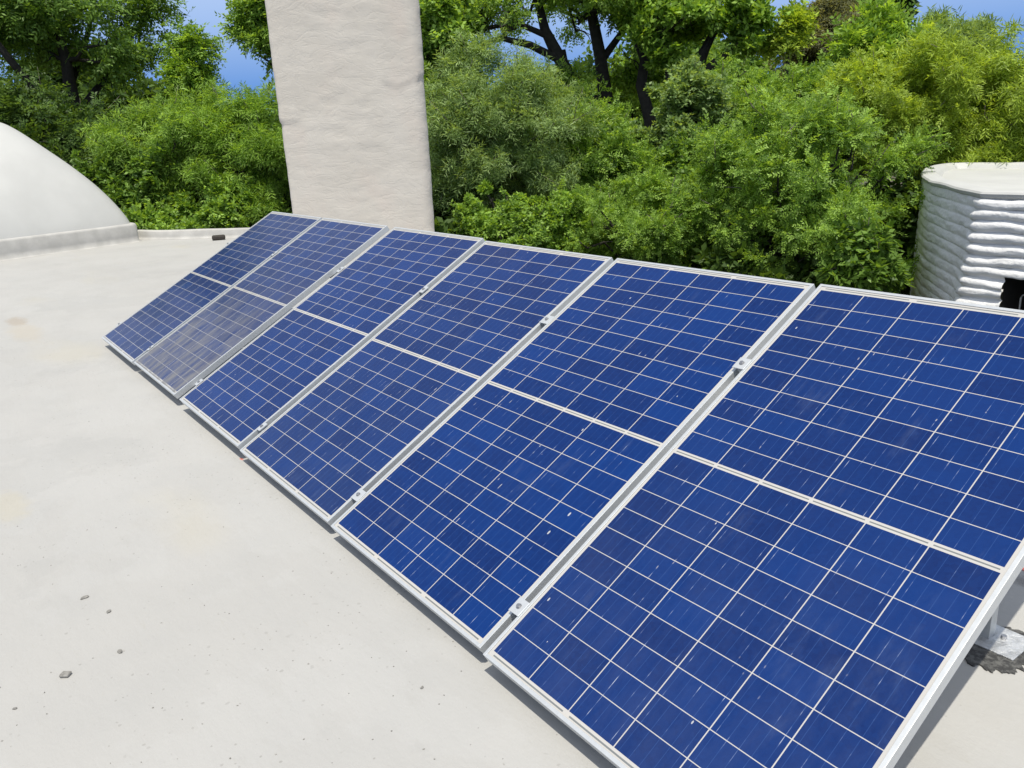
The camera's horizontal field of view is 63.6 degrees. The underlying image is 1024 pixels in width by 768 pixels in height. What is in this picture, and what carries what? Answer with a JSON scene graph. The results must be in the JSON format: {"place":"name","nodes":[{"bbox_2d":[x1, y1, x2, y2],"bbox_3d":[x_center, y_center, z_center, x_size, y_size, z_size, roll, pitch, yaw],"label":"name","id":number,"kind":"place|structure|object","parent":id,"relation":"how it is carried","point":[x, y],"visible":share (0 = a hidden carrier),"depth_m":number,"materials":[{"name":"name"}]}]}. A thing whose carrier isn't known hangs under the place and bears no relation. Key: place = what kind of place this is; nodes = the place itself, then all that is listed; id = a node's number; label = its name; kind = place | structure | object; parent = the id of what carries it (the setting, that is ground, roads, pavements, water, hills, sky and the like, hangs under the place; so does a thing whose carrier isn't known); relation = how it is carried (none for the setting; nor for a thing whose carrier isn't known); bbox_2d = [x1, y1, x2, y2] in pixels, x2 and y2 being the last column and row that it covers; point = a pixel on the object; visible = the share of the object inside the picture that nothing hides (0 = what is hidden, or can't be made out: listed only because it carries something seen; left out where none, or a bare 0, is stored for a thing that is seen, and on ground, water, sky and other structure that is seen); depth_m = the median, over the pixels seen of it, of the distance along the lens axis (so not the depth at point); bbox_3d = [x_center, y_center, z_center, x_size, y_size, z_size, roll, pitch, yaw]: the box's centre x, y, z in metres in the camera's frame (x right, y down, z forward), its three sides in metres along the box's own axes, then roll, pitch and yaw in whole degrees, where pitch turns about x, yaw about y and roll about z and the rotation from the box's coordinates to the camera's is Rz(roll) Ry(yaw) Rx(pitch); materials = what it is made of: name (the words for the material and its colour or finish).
{"place":"outdoors","nodes":[
{"label":"outdoors","id":0,"kind":"place"},
{"bbox_2d":[265,0,434,265],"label":"plastered tower","id":1,"kind":"structure","parent":0,"point":[349,82],"depth_m":9.30,"materials":[{"name":"paint"}]},
{"bbox_2d":[0,0,1023,113],"label":"sky","id":2,"kind":"structure","parent":0,"point":[241,69],"materials":[{"name":"blue"}]},
{"bbox_2d":[692,167,901,256],"bbox_3d":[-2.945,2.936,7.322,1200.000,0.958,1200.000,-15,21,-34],"label":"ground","id":3,"kind":"structure","parent":0,"point":[867,180],"depth_m":62.90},
{"bbox_2d":[0,63,145,166],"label":"tree","id":4,"kind":"object","parent":3,"relation":"on","point":[50,125],"visible":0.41,"depth_m":16.53,"materials":[{"name":"green plant"}]},
{"bbox_2d":[0,38,154,134],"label":"tree","id":5,"kind":"object","parent":3,"relation":"on","point":[83,91],"visible":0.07,"depth_m":24.14,"materials":[{"name":"green plant"}]},
{"bbox_2d":[0,0,195,112],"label":"tree","id":6,"kind":"object","parent":3,"relation":"on","point":[39,31],"visible":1,"depth_m":18.55,"materials":[{"name":"green plant"}]},
{"bbox_2d":[69,131,188,213],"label":"shrub","id":7,"kind":"object","parent":3,"relation":"on","point":[103,177],"visible":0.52,"depth_m":14.51,"materials":[{"name":"green plant"}]},
{"bbox_2d":[75,74,228,209],"bbox_3d":[-6.187,-2.657,15.907,3.278,6.222,2.794,-15,21,-34],"label":"shrub","id":8,"kind":"object","parent":3,"relation":"on","point":[156,123],"visible":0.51,"depth_m":14.76,"materials":[{"name":"green plant"}]},
{"bbox_2d":[103,71,224,152],"bbox_3d":[-11.302,-6.463,27.018,5.094,7.464,5.720,7,20,29],"label":"tree","id":9,"kind":"object","parent":3,"relation":"on","point":[152,89],"visible":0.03,"depth_m":25.90,"materials":[{"name":"green plant"}]},
{"bbox_2d":[119,170,259,229],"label":"shrub","id":10,"kind":"object","parent":3,"relation":"on","point":[222,208],"visible":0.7,"depth_m":14.25,"materials":[{"name":"green plant"}]},
{"bbox_2d":[153,12,228,170],"bbox_3d":[-6.996,-4.459,19.242,1.660,7.771,1.488,-5,17,-6],"label":"tree","id":11,"kind":"object","parent":3,"relation":"on","point":[188,48],"visible":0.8,"depth_m":18.25,"materials":[{"name":"green plant"}]},
{"bbox_2d":[170,77,292,227],"bbox_3d":[-4.728,-2.672,15.777,2.613,6.189,2.719,-2,17,2],"label":"shrub","id":12,"kind":"object","parent":3,"relation":"on","point":[248,138],"visible":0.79,"depth_m":14.78,"materials":[{"name":"green plant"}]},
{"bbox_2d":[212,0,272,78],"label":"tree","id":13,"kind":"object","parent":3,"relation":"on","point":[248,28],"visible":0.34,"depth_m":19.19,"materials":[{"name":"green plant"}]},
{"bbox_2d":[258,74,281,127],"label":"tree","id":14,"kind":"object","parent":3,"relation":"on","point":[276,116],"depth_m":33.43,"materials":[{"name":"green plant"}]},
{"bbox_2d":[276,192,292,212],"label":"shrub","id":15,"kind":"object","parent":3,"relation":"on","point":[289,203],"visible":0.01,"depth_m":15.76,"materials":[{"name":"green plant"}]},
{"bbox_2d":[434,215,463,234],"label":"shrub","id":16,"kind":"object","parent":3,"relation":"on","point":[448,226],"visible":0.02,"depth_m":12.92,"materials":[{"name":"green plant"}]},
{"bbox_2d":[419,0,492,162],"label":"tree","id":17,"kind":"object","parent":3,"relation":"on","point":[440,19],"visible":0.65,"depth_m":17.36,"materials":[{"name":"green plant"}]},
{"bbox_2d":[431,148,501,222],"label":"shrub","id":18,"kind":"object","parent":3,"relation":"on","point":[437,212],"visible":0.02,"depth_m":15.60,"materials":[{"name":"green plant"}]},
{"bbox_2d":[425,84,536,171],"bbox_3d":[-1.631,-9.684,34.443,7.218,8.342,7.990,4,18,22],"label":"tree","id":19,"kind":"object","parent":3,"relation":"on","point":[429,104],"depth_m":33.67,"materials":[{"name":"green plant"}]},
{"bbox_2d":[0,228,1023,767],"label":"flat roof house","id":20,"kind":"structure","parent":3,"relation":"on","point":[136,500],"depth_m":2.64,"materials":[{"name":"white paint"}]},
{"bbox_2d":[59,671,71,677],"bbox_3d":[-1.283,0.834,2.372,0.028,0.010,0.023,-2,17,3],"label":"pebble","id":21,"kind":"object","parent":20,"relation":"on","point":[64,674],"visible":1,"depth_m":2.37,"materials":[{"name":"grey stone"}]},
{"bbox_2d":[0,122,140,260],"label":"dome","id":22,"kind":"structure","parent":20,"relation":"on","point":[51,203],"depth_m":12.47,"materials":[{"name":"paint"}]},
{"bbox_2d":[212,234,224,239],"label":"dark block","id":23,"kind":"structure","parent":20,"relation":"on","point":[218,237],"depth_m":13.00,"materials":[{"name":"rubber"}]},
{"bbox_2d":[0,257,556,762],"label":"grit","id":24,"kind":"object","parent":20,"relation":"on","point":[262,649],"visible":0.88,"depth_m":2.33,"materials":[{"name":"grey stone"}]},
{"bbox_2d":[964,627,1023,674],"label":"tar patch","id":25,"kind":"object","parent":20,"relation":"on","point":[986,659],"visible":0.3,"depth_m":2.23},
{"bbox_2d":[974,606,1023,660],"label":"panel support","id":26,"kind":"object","parent":25,"relation":"on","point":[993,636],"visible":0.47,"depth_m":2.31,"materials":[{"name":"metal"}]},
{"label":"rail","id":27,"kind":"object","parent":20,"relation":"attached to","visible":0},
{"bbox_2d":[101,211,321,364],"bbox_3d":[-2.268,-0.782,6.221,1.676,0.036,0.992,-44,34,-20],"label":"solar panel","id":28,"kind":"object","parent":27,"relation":"on","point":[136,335],"visible":0.98,"depth_m":6.16,"materials":[{"name":"glass"}]},
{"bbox_2d":[134,218,389,398],"bbox_3d":[-1.663,-0.572,5.438,1.676,0.036,0.992,-44,34,-20],"label":"solar panel","id":29,"kind":"object","parent":27,"relation":"on","point":[183,359],"visible":1,"depth_m":5.34,"materials":[{"name":"glass"}]},
{"bbox_2d":[257,422,266,431],"bbox_3d":[-1.183,0.220,3.949,0.050,0.062,0.036,-44,34,-20],"label":"panel clamp","id":30,"kind":"object","parent":27,"relation":"attached to","point":[261,427],"visible":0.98,"depth_m":3.93,"materials":[{"name":"metal"}]},
{"bbox_2d":[179,227,484,448],"bbox_3d":[-1.012,-0.340,4.582,1.676,0.034,0.992,-44,34,-20],"label":"solar panel","id":31,"kind":"object","parent":27,"relation":"on","point":[278,368],"visible":0.98,"depth_m":4.50,"materials":[{"name":"glass"}]},
{"bbox_2d":[351,488,366,501],"bbox_3d":[-0.574,0.439,3.153,0.050,0.063,0.052,-44,34,-20],"label":"panel clamp","id":32,"kind":"object","parent":27,"relation":"attached to","point":[360,493],"visible":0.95,"depth_m":3.13,"materials":[{"name":"metal"}]},
{"bbox_2d":[240,241,613,525],"bbox_3d":[-0.410,-0.115,3.792,1.676,0.034,0.992,-44,34,-20],"label":"solar panel","id":33,"kind":"object","parent":27,"relation":"on","point":[373,410],"visible":0.95,"depth_m":3.70,"materials":[{"name":"glass"}]},
{"bbox_2d":[508,597,529,616],"bbox_3d":[0.030,0.646,2.344,0.050,0.062,0.045,-44,34,-20],"label":"panel clamp","id":34,"kind":"object","parent":27,"relation":"attached to","point":[519,606],"visible":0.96,"depth_m":2.33,"materials":[{"name":"metal"}]},
{"bbox_2d":[331,258,815,652],"bbox_3d":[0.195,0.102,2.982,1.676,0.034,0.992,-44,34,-20],"label":"solar panel","id":35,"kind":"object","parent":27,"relation":"on","point":[522,472],"visible":0.97,"depth_m":2.88,"materials":[{"name":"glass"}]},
{"bbox_2d":[483,284,1023,767],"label":"solar panel","id":36,"kind":"object","parent":27,"relation":"on","point":[803,546],"visible":1,"depth_m":2.08,"materials":[{"name":"glass"}]},
{"bbox_2d":[447,178,592,251],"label":"shrub","id":37,"kind":"object","parent":3,"relation":"on","point":[510,222],"visible":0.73,"depth_m":12.01,"materials":[{"name":"green plant"}]},
{"bbox_2d":[424,11,622,215],"bbox_3d":[-0.171,-2.909,14.726,3.884,6.805,3.832,-15,21,-34],"label":"shrub","id":38,"kind":"object","parent":3,"relation":"on","point":[486,133],"visible":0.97,"depth_m":13.47,"materials":[{"name":"green plant"}]},
{"bbox_2d":[493,171,580,236],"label":"shrub","id":39,"kind":"object","parent":3,"relation":"on","point":[510,191],"visible":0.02,"depth_m":15.96,"materials":[{"name":"green plant"}]},
{"bbox_2d":[467,0,637,109],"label":"tree","id":40,"kind":"object","parent":3,"relation":"on","point":[590,9],"visible":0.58,"depth_m":19.81,"materials":[{"name":"green plant"}]},
{"bbox_2d":[511,78,670,206],"bbox_3d":[1.481,-2.617,15.287,2.702,5.773,2.763,-15,21,-34],"label":"shrub","id":41,"kind":"object","parent":3,"relation":"on","point":[606,157],"visible":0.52,"depth_m":14.36,"materials":[{"name":"green plant"}]},
{"bbox_2d":[531,40,656,134],"bbox_3d":[3.159,-9.192,32.677,6.076,7.978,5.689,1,18,14],"label":"tree","id":42,"kind":"object","parent":3,"relation":"on","point":[610,60],"visible":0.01,"depth_m":30.56,"materials":[{"name":"green plant"}]},
{"bbox_2d":[592,54,662,121],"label":"shrub","id":43,"kind":"object","parent":3,"relation":"on","point":[635,102],"visible":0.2,"depth_m":23.01,"materials":[{"name":"green plant"}]},
{"bbox_2d":[550,159,722,269],"bbox_3d":[1.946,-1.156,12.711,2.522,4.448,3.028,-15,21,-34],"label":"shrub","id":44,"kind":"object","parent":3,"relation":"on","point":[654,229],"visible":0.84,"depth_m":12.08,"materials":[{"name":"green plant"}]},
{"bbox_2d":[624,129,731,254],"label":"shrub","id":45,"kind":"object","parent":3,"relation":"on","point":[676,157],"visible":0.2,"depth_m":14.18,"materials":[{"name":"green plant"}]},
{"bbox_2d":[626,52,740,253],"bbox_3d":[3.259,-3.138,16.077,2.024,6.140,2.189,-15,21,-34],"label":"shrub","id":46,"kind":"object","parent":3,"relation":"on","point":[688,83],"visible":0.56,"depth_m":14.88,"materials":[{"name":"green plant"}]},
{"bbox_2d":[589,0,794,128],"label":"tree","id":47,"kind":"object","parent":3,"relation":"on","point":[655,29],"visible":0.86,"depth_m":18.61,"materials":[{"name":"green plant"}]},
{"bbox_2d":[612,33,783,127],"bbox_3d":[7.582,-9.897,31.352,8.911,9.696,6.583,-6,17,-10],"label":"tree","id":48,"kind":"object","parent":3,"relation":"on","point":[697,47],"visible":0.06,"depth_m":29.99,"materials":[{"name":"green plant"}]},
{"bbox_2d":[651,228,827,287],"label":"shrub","id":49,"kind":"object","parent":3,"relation":"on","point":[721,257],"visible":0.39,"depth_m":11.22,"materials":[{"name":"green plant"}]},
{"bbox_2d":[685,94,845,232],"bbox_3d":[4.881,-2.902,16.052,3.203,5.533,3.318,-15,21,-34],"label":"shrub","id":50,"kind":"object","parent":3,"relation":"on","point":[752,122],"visible":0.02,"depth_m":15.12,"materials":[{"name":"green plant"}]},
{"bbox_2d":[706,41,842,145],"bbox_3d":[4.908,-3.512,16.590,3.165,6.381,3.150,6,19,27],"label":"tree","id":51,"kind":"object","parent":3,"relation":"on","point":[798,84],"visible":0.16,"depth_m":15.32,"materials":[{"name":"green plant"}]},
{"bbox_2d":[754,0,821,80],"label":"tree","id":52,"kind":"object","parent":3,"relation":"on","point":[792,32],"visible":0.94,"depth_m":18.25,"materials":[{"name":"green plant"}]},
{"bbox_2d":[677,69,954,290],"bbox_3d":[4.060,-1.645,11.999,3.106,5.593,3.705,-15,21,-34],"label":"shrub","id":53,"kind":"object","parent":3,"relation":"on","point":[760,199],"visible":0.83,"depth_m":11.13,"materials":[{"name":"green plant"}]},
{"bbox_2d":[762,0,907,84],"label":"tree","id":54,"kind":"object","parent":3,"relation":"on","point":[827,9],"visible":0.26,"depth_m":20.40,"materials":[{"name":"green plant"}]},
{"bbox_2d":[811,210,915,293],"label":"shrub","id":55,"kind":"object","parent":3,"relation":"on","point":[872,257],"visible":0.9,"depth_m":10.11,"materials":[{"name":"green plant"}]},
{"bbox_2d":[804,0,944,83],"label":"tree","id":56,"kind":"object","parent":3,"relation":"on","point":[890,25],"visible":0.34,"depth_m":15.86,"materials":[{"name":"green plant"}]},
{"bbox_2d":[843,0,922,170],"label":"tree","id":57,"kind":"object","parent":3,"relation":"on","point":[911,5],"visible":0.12,"depth_m":26.55,"materials":[{"name":"green plant"}]},
{"bbox_2d":[855,173,921,294],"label":"shrub","id":58,"kind":"object","parent":3,"relation":"on","point":[908,226],"visible":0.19,"depth_m":13.43,"materials":[{"name":"green plant"}]},
{"bbox_2d":[811,36,989,183],"bbox_3d":[6.342,-2.787,14.447,2.635,6.116,2.768,-1,17,6],"label":"tree","id":59,"kind":"object","parent":3,"relation":"on","point":[869,78],"visible":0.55,"depth_m":13.36,"materials":[{"name":"green plant"}]},
{"bbox_2d":[886,165,920,192],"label":"shrub","id":60,"kind":"object","parent":3,"relation":"on","point":[906,177],"depth_m":16.33,"materials":[{"name":"green plant"}]},
{"bbox_2d":[884,15,1023,176],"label":"tree","id":61,"kind":"object","parent":3,"relation":"on","point":[993,131],"visible":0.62,"depth_m":12.99,"materials":[{"name":"green plant"}]},
{"bbox_2d":[909,4,1014,58],"bbox_3d":[10.768,-6.030,21.903,4.029,7.502,3.774,7,20,29],"label":"tree","id":62,"kind":"object","parent":3,"relation":"on","point":[956,25],"visible":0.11,"depth_m":20.43,"materials":[{"name":"green plant"}]},
{"bbox_2d":[910,162,1023,309],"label":"earthbag house","id":63,"kind":"structure","parent":3,"relation":"on","point":[970,234],"depth_m":9.01,"materials":[{"name":"paint"}]},
{"bbox_2d":[1018,294,1023,309],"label":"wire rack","id":64,"kind":"object","parent":63,"relation":"in","point":[1020,301],"visible":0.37,"depth_m":8.51,"materials":[{"name":"metal"}]},
{"bbox_3d":[-0.984,-0.393,5.308,0.135,0.594,0.150,-15,21,-34],"label":"panel support","id":65,"kind":"object","parent":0,"visible":0},
{"label":"rail","id":66,"kind":"object","parent":65,"relation":"on","visible":0},
{"bbox_2d":[419,286,428,294],"bbox_3d":[-0.451,-0.476,4.318,0.050,0.063,0.036,-44,34,-20],"label":"panel clamp","id":67,"kind":"object","parent":66,"relation":"attached to","point":[423,290],"visible":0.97,"depth_m":4.30,"materials":[{"name":"metal"}]},
{"bbox_2d":[539,315,553,324],"bbox_3d":[0.158,-0.257,3.522,0.050,0.062,0.052,-44,34,-20],"label":"panel clamp","id":68,"kind":"object","parent":66,"relation":"attached to","point":[546,319],"visible":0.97,"depth_m":3.50,"materials":[{"name":"metal"}]},
{"bbox_2d":[732,357,751,372],"bbox_3d":[0.762,-0.050,2.712,0.050,0.063,0.045,-44,34,-20],"label":"panel clamp","id":69,"kind":"object","parent":66,"relation":"attached to","point":[740,364],"visible":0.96,"depth_m":2.70,"materials":[{"name":"metal"}]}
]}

